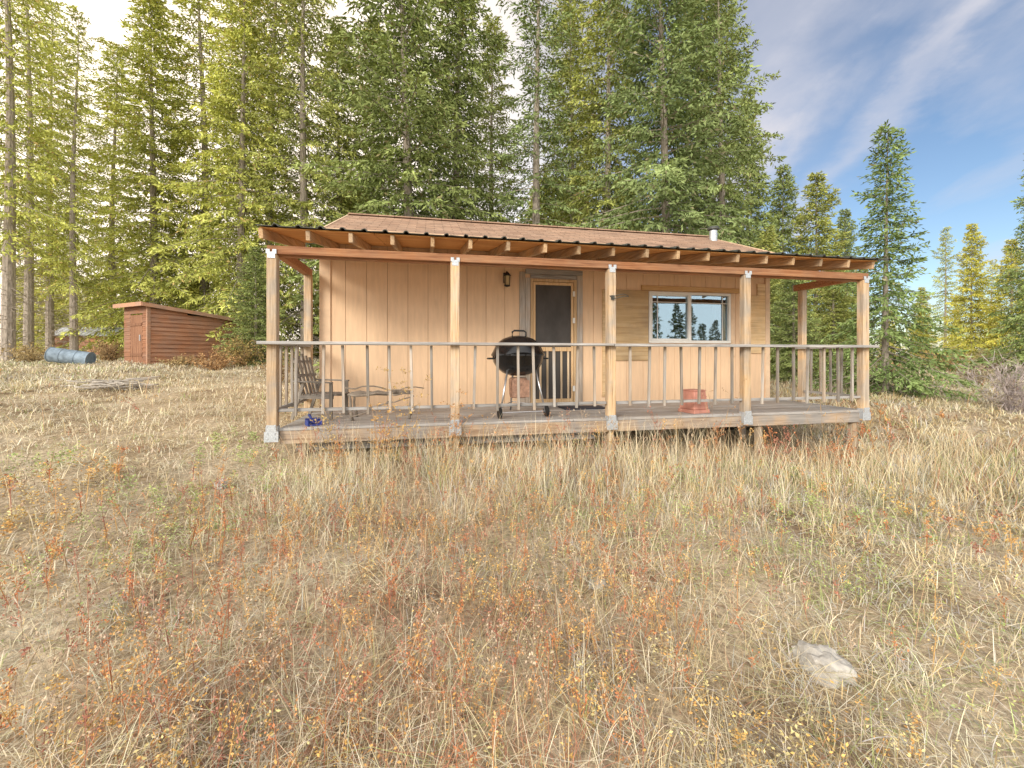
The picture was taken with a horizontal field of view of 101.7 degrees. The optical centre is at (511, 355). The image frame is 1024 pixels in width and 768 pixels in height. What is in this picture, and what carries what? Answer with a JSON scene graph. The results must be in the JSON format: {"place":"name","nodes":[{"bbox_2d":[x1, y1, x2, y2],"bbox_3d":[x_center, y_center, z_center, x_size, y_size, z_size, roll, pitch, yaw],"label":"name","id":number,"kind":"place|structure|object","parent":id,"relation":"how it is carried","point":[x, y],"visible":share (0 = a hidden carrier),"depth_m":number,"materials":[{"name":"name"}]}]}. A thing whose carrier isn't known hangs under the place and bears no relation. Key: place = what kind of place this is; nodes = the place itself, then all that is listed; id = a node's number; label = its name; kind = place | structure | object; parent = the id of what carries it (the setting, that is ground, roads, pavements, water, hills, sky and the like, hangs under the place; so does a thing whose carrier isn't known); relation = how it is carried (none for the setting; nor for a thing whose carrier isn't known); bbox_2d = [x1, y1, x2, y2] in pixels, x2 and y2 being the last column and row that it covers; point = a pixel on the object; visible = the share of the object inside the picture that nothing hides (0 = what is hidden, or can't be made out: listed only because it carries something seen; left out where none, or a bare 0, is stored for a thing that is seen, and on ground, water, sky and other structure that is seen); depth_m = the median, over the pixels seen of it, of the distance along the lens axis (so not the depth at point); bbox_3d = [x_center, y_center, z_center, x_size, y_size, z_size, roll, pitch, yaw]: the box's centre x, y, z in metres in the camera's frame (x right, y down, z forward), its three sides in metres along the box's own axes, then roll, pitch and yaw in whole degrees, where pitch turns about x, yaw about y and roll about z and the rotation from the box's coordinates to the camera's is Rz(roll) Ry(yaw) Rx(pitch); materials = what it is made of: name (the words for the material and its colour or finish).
{"place":"outdoors","nodes":[
{"label":"outdoors","id":0,"kind":"place"},
{"bbox_2d":[305,414,321,425],"bbox_3d":[-2.441,0.777,5.086,0.164,0.116,0.265,0,0,-40],"label":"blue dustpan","id":1,"kind":"object","parent":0,"point":[308,422],"visible":0.81,"depth_m":5.06,"materials":[{"name":"plastic"}]},
{"bbox_2d":[0,354,1023,767],"bbox_3d":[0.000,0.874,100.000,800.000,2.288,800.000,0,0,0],"label":"ground","id":2,"kind":"structure","parent":0,"point":[734,630],"depth_m":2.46,"materials":[{"name":"beige plant"}]},
{"bbox_2d":[0,341,52,361],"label":"shrub","id":3,"kind":"object","parent":2,"relation":"on","point":[27,355],"visible":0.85,"depth_m":13.92,"materials":[{"name":"brown plant"}]},
{"bbox_2d":[0,0,96,351],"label":"fir tree","id":4,"kind":"object","parent":2,"relation":"on","point":[28,323],"visible":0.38,"depth_m":17.99,"materials":[{"name":"green plant"}]},
{"bbox_2d":[0,0,102,360],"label":"fir tree","id":5,"kind":"object","parent":2,"relation":"on","point":[10,179],"visible":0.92,"depth_m":14.51,"materials":[{"name":"green plant"}]},
{"bbox_2d":[0,0,103,349],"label":"fir tree","id":6,"kind":"object","parent":2,"relation":"on","point":[50,326],"visible":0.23,"depth_m":19.91,"materials":[{"name":"green plant"}]},
{"bbox_2d":[15,7,121,351],"bbox_3d":[-16.249,-6.293,15.353,3.205,13.380,2.980,0,0,29],"label":"fir tree","id":7,"kind":"object","parent":2,"relation":"on","point":[73,290],"visible":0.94,"depth_m":15.41,"materials":[{"name":"green plant"}]},
{"bbox_2d":[44,347,95,364],"bbox_3d":[-13.550,0.032,12.800,1.010,0.472,0.472,9,-2,-14],"label":"metal drum","id":8,"kind":"object","parent":2,"relation":"on","point":[57,355],"visible":0.88,"depth_m":12.64,"materials":[{"name":"blue paint"}]},
{"bbox_2d":[55,327,123,354],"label":"metal roof shed","id":9,"kind":"structure","parent":2,"relation":"on","point":[62,329],"depth_m":20.74,"materials":[{"name":"grey metal"}]},
{"bbox_2d":[34,40,160,351],"bbox_3d":[-21.388,-8.223,21.729,5.625,16.906,5.690,0,0,44],"label":"fir tree","id":10,"kind":"object","parent":2,"relation":"on","point":[111,260],"visible":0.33,"depth_m":21.77,"materials":[{"name":"green plant"}]},
{"bbox_2d":[80,337,123,361],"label":"shrub","id":11,"kind":"object","parent":2,"relation":"on","point":[110,353],"visible":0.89,"depth_m":14.39,"materials":[{"name":"brown plant"}]},
{"bbox_2d":[50,376,159,389],"bbox_3d":[-7.630,0.541,7.907,1.942,0.272,1.006,0,0,0],"label":"brush pile","id":12,"kind":"object","parent":2,"relation":"on","point":[104,384],"visible":0.94,"depth_m":7.86,"materials":[{"name":"wood"}]},
{"bbox_2d":[55,0,226,358],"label":"fir tree","id":13,"kind":"object","parent":2,"relation":"on","point":[154,289],"visible":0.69,"depth_m":17.95,"materials":[{"name":"green plant"}]},
{"bbox_2d":[113,301,243,363],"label":"storage shed","id":14,"kind":"structure","parent":2,"relation":"on","point":[157,331],"depth_m":14.03,"materials":[{"name":"brown wood"}]},
{"bbox_2d":[130,314,142,362],"bbox_3d":[-12.433,-0.552,13.777,0.762,1.610,0.060,0,0,25],"label":"door","id":15,"kind":"structure","parent":14,"relation":"in","point":[136,322],"depth_m":13.78,"materials":[{"name":"brown wood"}]},
{"bbox_2d":[155,354,202,367],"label":"shrub","id":16,"kind":"object","parent":2,"relation":"on","point":[180,361],"visible":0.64,"depth_m":12.14,"materials":[{"name":"brown plant"}]},
{"bbox_2d":[105,0,288,353],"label":"fir tree","id":17,"kind":"object","parent":2,"relation":"on","point":[203,285],"visible":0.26,"depth_m":19.27,"materials":[{"name":"green plant"}]},
{"bbox_2d":[184,345,246,370],"bbox_3d":[-8.477,0.111,12.005,1.503,0.839,1.484,0,0,-42],"label":"shrub","id":18,"kind":"object","parent":2,"relation":"on","point":[221,362],"visible":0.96,"depth_m":11.88,"materials":[{"name":"brown plant"}]},
{"bbox_2d":[214,477,228,489],"bbox_3d":[-2.749,1.217,3.953,0.124,0.131,0.179,-4,1,-25],"label":"rock","id":19,"kind":"object","parent":2,"relation":"on","point":[225,485],"visible":0.53,"depth_m":3.90,"materials":[{"name":"stone"}]},
{"bbox_2d":[146,0,316,359],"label":"fir tree","id":20,"kind":"object","parent":2,"relation":"on","point":[240,240],"visible":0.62,"depth_m":16.54,"materials":[{"name":"green plant"}]},
{"bbox_2d":[211,333,264,366],"bbox_3d":[-8.418,-0.090,12.864,1.450,1.297,1.458,0,0,36],"label":"shrub","id":21,"kind":"object","parent":2,"relation":"on","point":[245,357],"visible":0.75,"depth_m":12.76,"materials":[{"name":"brown plant"}]},
{"bbox_2d":[166,0,329,351],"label":"fir tree","id":22,"kind":"object","parent":2,"relation":"on","point":[272,35],"visible":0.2,"depth_m":19.17,"materials":[{"name":"green plant"}]},
{"bbox_2d":[213,245,294,366],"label":"fir tree","id":23,"kind":"object","parent":2,"relation":"on","point":[251,267],"visible":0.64,"depth_m":13.42,"materials":[{"name":"green plant"}]},
{"bbox_2d":[255,350,294,381],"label":"shrub","id":24,"kind":"object","parent":2,"relation":"on","point":[283,370],"visible":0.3,"depth_m":9.53,"materials":[{"name":"brown plant"}]},
{"bbox_2d":[232,0,363,359],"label":"fir tree","id":25,"kind":"object","parent":2,"relation":"on","point":[304,218],"visible":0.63,"depth_m":17.13,"materials":[{"name":"green plant"}]},
{"bbox_2d":[310,405,341,465],"bbox_3d":[-2.037,0.895,4.548,0.395,0.735,0.330,0,0,0],"label":"tall weed","id":26,"kind":"object","parent":2,"relation":"on","point":[329,429],"visible":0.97,"depth_m":4.55,"materials":[{"name":"brown plant"}]},
{"bbox_2d":[282,16,380,356],"bbox_3d":[-9.116,-8.284,22.004,6.050,18.860,6.132,0,0,21],"label":"fir tree","id":27,"kind":"object","parent":2,"relation":"on","point":[344,118],"visible":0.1,"depth_m":21.63,"materials":[{"name":"green plant"}]},
{"bbox_2d":[310,16,412,353],"bbox_3d":[-8.405,-9.363,24.831,7.537,22.670,7.576,0,0,29],"label":"fir tree","id":28,"kind":"object","parent":2,"relation":"on","point":[379,28],"visible":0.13,"depth_m":24.71,"materials":[{"name":"green plant"}]},
{"bbox_2d":[367,397,400,465],"bbox_3d":[-1.431,0.839,4.715,0.421,0.790,0.338,0,0,0],"label":"tall weed","id":29,"kind":"object","parent":2,"relation":"on","point":[377,417],"visible":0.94,"depth_m":4.67,"materials":[{"name":"brown plant"}]},
{"bbox_2d":[282,0,505,372],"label":"fir tree","id":30,"kind":"object","parent":2,"relation":"on","point":[421,96],"visible":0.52,"depth_m":15.73,"materials":[{"name":"green plant"}]},
{"bbox_2d":[376,366,432,459],"bbox_3d":[-1.186,0.674,4.744,0.631,1.128,0.384,0,0,0],"label":"tall weed","id":31,"kind":"object","parent":2,"relation":"on","point":[385,369],"visible":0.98,"depth_m":4.74,"materials":[{"name":"brown plant"}]},
{"bbox_2d":[440,388,473,455],"bbox_3d":[-0.667,0.811,5.015,0.359,0.849,0.477,0,0,-26],"label":"tall weed","id":32,"kind":"object","parent":2,"relation":"on","point":[454,422],"visible":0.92,"depth_m":5.00,"materials":[{"name":"brown plant"}]},
{"bbox_2d":[395,0,524,222],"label":"fir tree","id":33,"kind":"object","parent":2,"relation":"on","point":[466,90],"visible":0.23,"depth_m":18.69,"materials":[{"name":"green plant"}]},
{"bbox_2d":[460,12,531,222],"bbox_3d":[-1.473,-9.605,23.632,6.818,20.492,6.896,0,0,38],"label":"fir tree","id":34,"kind":"object","parent":2,"relation":"on","point":[491,26],"visible":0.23,"depth_m":23.92,"materials":[{"name":"green plant"}]},
{"bbox_2d":[0,171,998,357],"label":"wood","id":35,"kind":"object","parent":2,"relation":"on","point":[59,313],"visible":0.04,"depth_m":36.73,"materials":[{"name":"plant"}]},
{"bbox_2d":[0,369,1023,767],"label":"rusty weeds","id":36,"kind":"object","parent":2,"relation":"on","point":[344,603],"visible":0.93,"depth_m":2.25,"materials":[{"name":"orange plant"}]},
{"bbox_2d":[0,426,1023,767],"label":"leafy weeds","id":37,"kind":"object","parent":2,"relation":"on","point":[356,512],"visible":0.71,"depth_m":2.42,"materials":[{"name":"yellow plant"}]},
{"bbox_2d":[458,0,601,227],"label":"fir tree","id":38,"kind":"object","parent":2,"relation":"on","point":[537,132],"visible":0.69,"depth_m":18.88,"materials":[{"name":"green plant"}]},
{"bbox_2d":[524,0,621,227],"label":"fir tree","id":39,"kind":"object","parent":2,"relation":"on","point":[570,59],"visible":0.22,"depth_m":24.48,"materials":[{"name":"green plant"}]},
{"bbox_2d":[256,213,890,463],"bbox_3d":[0.839,-0.562,8.417,8.708,4.675,6.124,0,0,-11],"label":"cabin","id":40,"kind":"object","parent":2,"relation":"on","point":[439,302],"visible":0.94,"depth_m":6.46,"materials":[{"name":"paint"}]},
{"bbox_2d":[290,354,349,419],"bbox_3d":[-2.598,0.406,5.672,0.607,0.871,0.538,0,0,3],"label":"porch chair","id":41,"kind":"object","parent":40,"relation":"on","point":[316,393],"visible":0.9,"depth_m":5.59,"materials":[{"name":"brown wood"}]},
{"bbox_2d":[345,385,423,420],"bbox_3d":[-1.702,0.614,5.648,1.003,0.454,0.400,0,0,-11],"label":"branch bench","id":42,"kind":"object","parent":40,"relation":"on","point":[360,393],"visible":0.77,"depth_m":5.52,"materials":[{"name":"brown wood"}]},
{"bbox_2d":[503,271,510,286],"bbox_3d":[-0.083,-1.254,6.786,0.130,0.268,0.173,0,0,-11],"label":"wall lantern","id":43,"kind":"object","parent":40,"relation":"attached to","point":[506,278],"depth_m":6.73,"materials":[{"name":"black metal"}]},
{"bbox_2d":[487,330,549,418],"bbox_3d":[0.085,0.234,5.890,0.880,1.203,0.762,0,0,-17],"label":"kettle grill","id":44,"kind":"object","parent":40,"relation":"on","point":[507,360],"visible":0.83,"depth_m":5.66,"materials":[{"name":"black metal"}]},
{"bbox_2d":[530,278,576,402],"bbox_3d":[0.699,-0.240,7.019,0.805,2.100,0.125,0,0,-11],"label":"door","id":45,"kind":"structure","parent":40,"relation":"in","point":[553,306],"depth_m":7.02,"materials":[{"name":"brown wood"}]},
{"bbox_2d":[558,405,604,409],"bbox_3d":[1.135,0.823,6.660,0.720,0.016,0.400,0,0,-11],"label":"door mat","id":46,"kind":"object","parent":40,"relation":"on","point":[587,407],"depth_m":6.59,"materials":[{"name":"rubber"}]},
{"bbox_2d":[610,294,628,299],"bbox_3d":[1.397,-0.780,5.443,0.250,0.060,0.260,0,0,-11],"label":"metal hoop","id":47,"kind":"object","parent":40,"relation":"attached to","point":[612,297],"visible":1,"depth_m":5.52,"materials":[{"name":"grey metal"}]},
{"bbox_2d":[648,291,730,343],"bbox_3d":[3.203,-0.640,7.590,1.640,1.080,0.190,0,0,-11],"label":"window","id":48,"kind":"structure","parent":40,"relation":"in","point":[673,317],"depth_m":7.52,"materials":[{"name":"glass"}]},
{"bbox_2d":[678,389,709,413],"bbox_3d":[2.698,0.666,6.185,0.313,0.338,0.313,0,0,-24],"label":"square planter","id":49,"kind":"object","parent":40,"relation":"on","point":[692,407],"visible":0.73,"depth_m":6.08,"materials":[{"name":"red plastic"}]},
{"bbox_2d":[588,579,606,589],"bbox_3d":[0.555,1.480,2.705,0.148,0.051,0.110,0,-2,-36],"label":"rock","id":50,"kind":"object","parent":2,"relation":"on","point":[596,586],"visible":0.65,"depth_m":2.67,"materials":[{"name":"stone"}]},
{"bbox_2d":[540,0,673,231],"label":"fir tree","id":51,"kind":"object","parent":2,"relation":"on","point":[594,120],"visible":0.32,"depth_m":19.21,"materials":[{"name":"green plant"}]},
{"bbox_2d":[582,0,797,376],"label":"fir tree","id":52,"kind":"object","parent":2,"relation":"on","point":[672,172],"visible":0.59,"depth_m":15.83,"materials":[{"name":"green plant"}]},
{"bbox_2d":[645,0,778,290],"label":"fir tree","id":53,"kind":"object","parent":2,"relation":"on","point":[758,225],"visible":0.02,"depth_m":20.96,"materials":[{"name":"green plant"}]},
{"bbox_2d":[699,379,746,456],"bbox_3d":[2.765,0.882,5.526,0.636,1.205,0.297,0,0,42],"label":"tall weed","id":54,"kind":"object","parent":2,"relation":"on","point":[716,421],"visible":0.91,"depth_m":5.53,"materials":[{"name":"beige plant"}]},
{"bbox_2d":[678,0,810,328],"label":"fir tree","id":55,"kind":"object","parent":2,"relation":"on","point":[735,37],"visible":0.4,"depth_m":18.54,"materials":[{"name":"green plant"}]},
{"bbox_2d":[718,88,792,321],"bbox_3d":[14.960,-7.055,26.244,6.395,19.144,6.005,0,0,-19],"label":"fir tree","id":56,"kind":"object","parent":2,"relation":"on","point":[755,194],"visible":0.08,"depth_m":25.47,"materials":[{"name":"green plant"}]},
{"bbox_2d":[751,225,797,375],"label":"fir tree","id":57,"kind":"object","parent":2,"relation":"on","point":[765,231],"visible":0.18,"depth_m":16.80,"materials":[{"name":"green plant"}]},
{"bbox_2d":[764,163,819,344],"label":"fir tree","id":58,"kind":"object","parent":2,"relation":"on","point":[780,184],"visible":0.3,"depth_m":23.71,"materials":[{"name":"green plant"}]},
{"bbox_2d":[792,469,815,480],"bbox_3d":[3.900,1.611,5.550,0.340,0.194,0.222,4,-4,42],"label":"rock","id":59,"kind":"object","parent":2,"relation":"on","point":[809,473],"visible":0.16,"depth_m":5.49,"materials":[{"name":"stone"}]},
{"bbox_2d":[770,253,844,384],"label":"fir tree","id":60,"kind":"object","parent":2,"relation":"on","point":[786,374],"visible":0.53,"depth_m":13.38,"materials":[{"name":"green plant"}]},
{"bbox_2d":[773,170,873,361],"bbox_3d":[15.013,-3.741,21.054,5.407,11.036,5.077,0,0,35],"label":"fir tree","id":61,"kind":"object","parent":2,"relation":"on","point":[824,229],"visible":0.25,"depth_m":20.76,"materials":[{"name":"green plant"}]},
{"bbox_2d":[790,640,857,688],"bbox_3d":[1.551,1.543,2.076,0.269,0.178,0.224,12,5,18],"label":"rock","id":62,"kind":"object","parent":2,"relation":"on","point":[818,656],"visible":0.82,"depth_m":2.02,"materials":[{"name":"stone"}]},
{"bbox_2d":[804,399,859,467],"bbox_3d":[4.367,1.134,5.730,0.722,1.104,0.278,0,0,0],"label":"tall weed","id":63,"kind":"object","parent":2,"relation":"on","point":[827,431],"visible":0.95,"depth_m":5.75,"materials":[{"name":"brown plant"}]},
{"bbox_2d":[807,252,873,380],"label":"fir tree","id":64,"kind":"object","parent":2,"relation":"on","point":[832,324],"visible":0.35,"depth_m":14.36,"materials":[{"name":"green plant"}]},
{"bbox_2d":[821,208,875,362],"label":"fir tree","id":65,"kind":"object","parent":2,"relation":"on","point":[842,223],"visible":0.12,"depth_m":26.81,"materials":[{"name":"green plant"}]},
{"bbox_2d":[873,460,905,474],"bbox_3d":[5.561,1.688,6.144,0.343,0.267,0.466,-7,-1,8],"label":"rock","id":66,"kind":"object","parent":2,"relation":"on","point":[883,463],"visible":0.18,"depth_m":6.09,"materials":[{"name":"stone"}]},
{"bbox_2d":[795,119,991,401],"bbox_3d":[9.489,-1.933,10.923,4.770,8.147,3.938,0,0,29],"label":"spruce tree","id":67,"kind":"object","parent":2,"relation":"on","point":[885,376],"visible":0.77,"depth_m":10.46,"materials":[{"name":"green plant"}]},
{"bbox_2d":[871,351,924,370],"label":"shrub","id":68,"kind":"object","parent":2,"relation":"on","point":[894,364],"visible":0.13,"depth_m":16.90,"materials":[{"name":"green plant"}]},
{"bbox_2d":[893,454,925,464],"bbox_3d":[6.210,1.635,6.511,0.354,0.216,0.298,0,0,-16],"label":"rock","id":69,"kind":"object","parent":2,"relation":"on","point":[909,458],"visible":0.29,"depth_m":6.43,"materials":[{"name":"stone"}]},
{"bbox_2d":[904,486,924,495],"bbox_3d":[5.001,1.698,5.191,0.260,0.166,0.221,10,-7,-40],"label":"rock","id":70,"kind":"object","parent":2,"relation":"on","point":[917,490],"visible":0.22,"depth_m":5.12,"materials":[{"name":"stone"}]},
{"bbox_2d":[896,287,937,358],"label":"fir tree","id":71,"kind":"object","parent":2,"relation":"on","point":[929,315],"visible":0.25,"depth_m":45.78,"materials":[{"name":"green plant"}]},
{"bbox_2d":[911,346,967,365],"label":"shrub","id":72,"kind":"object","parent":2,"relation":"on","point":[927,354],"visible":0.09,"depth_m":23.99,"materials":[{"name":"green plant"}]},
{"bbox_2d":[916,226,975,360],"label":"fir tree","id":73,"kind":"object","parent":2,"relation":"on","point":[945,286],"visible":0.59,"depth_m":40.00,"materials":[{"name":"green plant"}]},
{"bbox_2d":[921,352,974,372],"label":"shrub","id":74,"kind":"object","parent":2,"relation":"on","point":[950,362],"visible":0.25,"depth_m":17.86,"materials":[{"name":"green plant"}]},
{"bbox_2d":[931,223,1005,362],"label":"fir tree","id":75,"kind":"object","parent":2,"relation":"on","point":[970,340],"visible":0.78,"depth_m":30.80,"materials":[{"name":"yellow plant"}]},
{"bbox_2d":[946,359,1005,383],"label":"shrub","id":76,"kind":"object","parent":2,"relation":"on","point":[979,376],"visible":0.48,"depth_m":12.40,"materials":[{"name":"brown plant"}]},
{"bbox_2d":[946,347,1023,414],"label":"shrub","id":77,"kind":"object","parent":2,"relation":"on","point":[1010,400],"visible":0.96,"depth_m":8.32,"materials":[{"name":"twigs"},{"name":"leaves"}]},
{"bbox_2d":[969,259,1007,350],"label":"fir tree","id":78,"kind":"object","parent":2,"relation":"on","point":[992,271],"visible":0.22,"depth_m":43.82,"materials":[{"name":"green plant"}]},
{"bbox_2d":[956,348,1022,375],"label":"shrub","id":79,"kind":"object","parent":2,"relation":"on","point":[982,364],"visible":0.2,"depth_m":15.10,"materials":[{"name":"brown plant"}]},
{"bbox_2d":[960,344,1023,367],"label":"shrub","id":80,"kind":"object","parent":2,"relation":"on","point":[981,352],"visible":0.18,"depth_m":22.35,"materials":[{"name":"green plant"}]},
{"bbox_2d":[963,160,1023,382],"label":"spruce tree","id":81,"kind":"object","parent":2,"relation":"on","point":[1018,319],"visible":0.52,"depth_m":13.82,"materials":[{"name":"green plant"}]},
{"bbox_2d":[976,239,1023,362],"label":"fir tree","id":82,"kind":"object","parent":2,"relation":"on","point":[1006,260],"visible":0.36,"depth_m":29.09,"materials":[{"name":"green plant"}]},
{"bbox_2d":[0,0,1023,355],"label":"sky","id":83,"kind":"structure","parent":0,"point":[948,73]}
]}

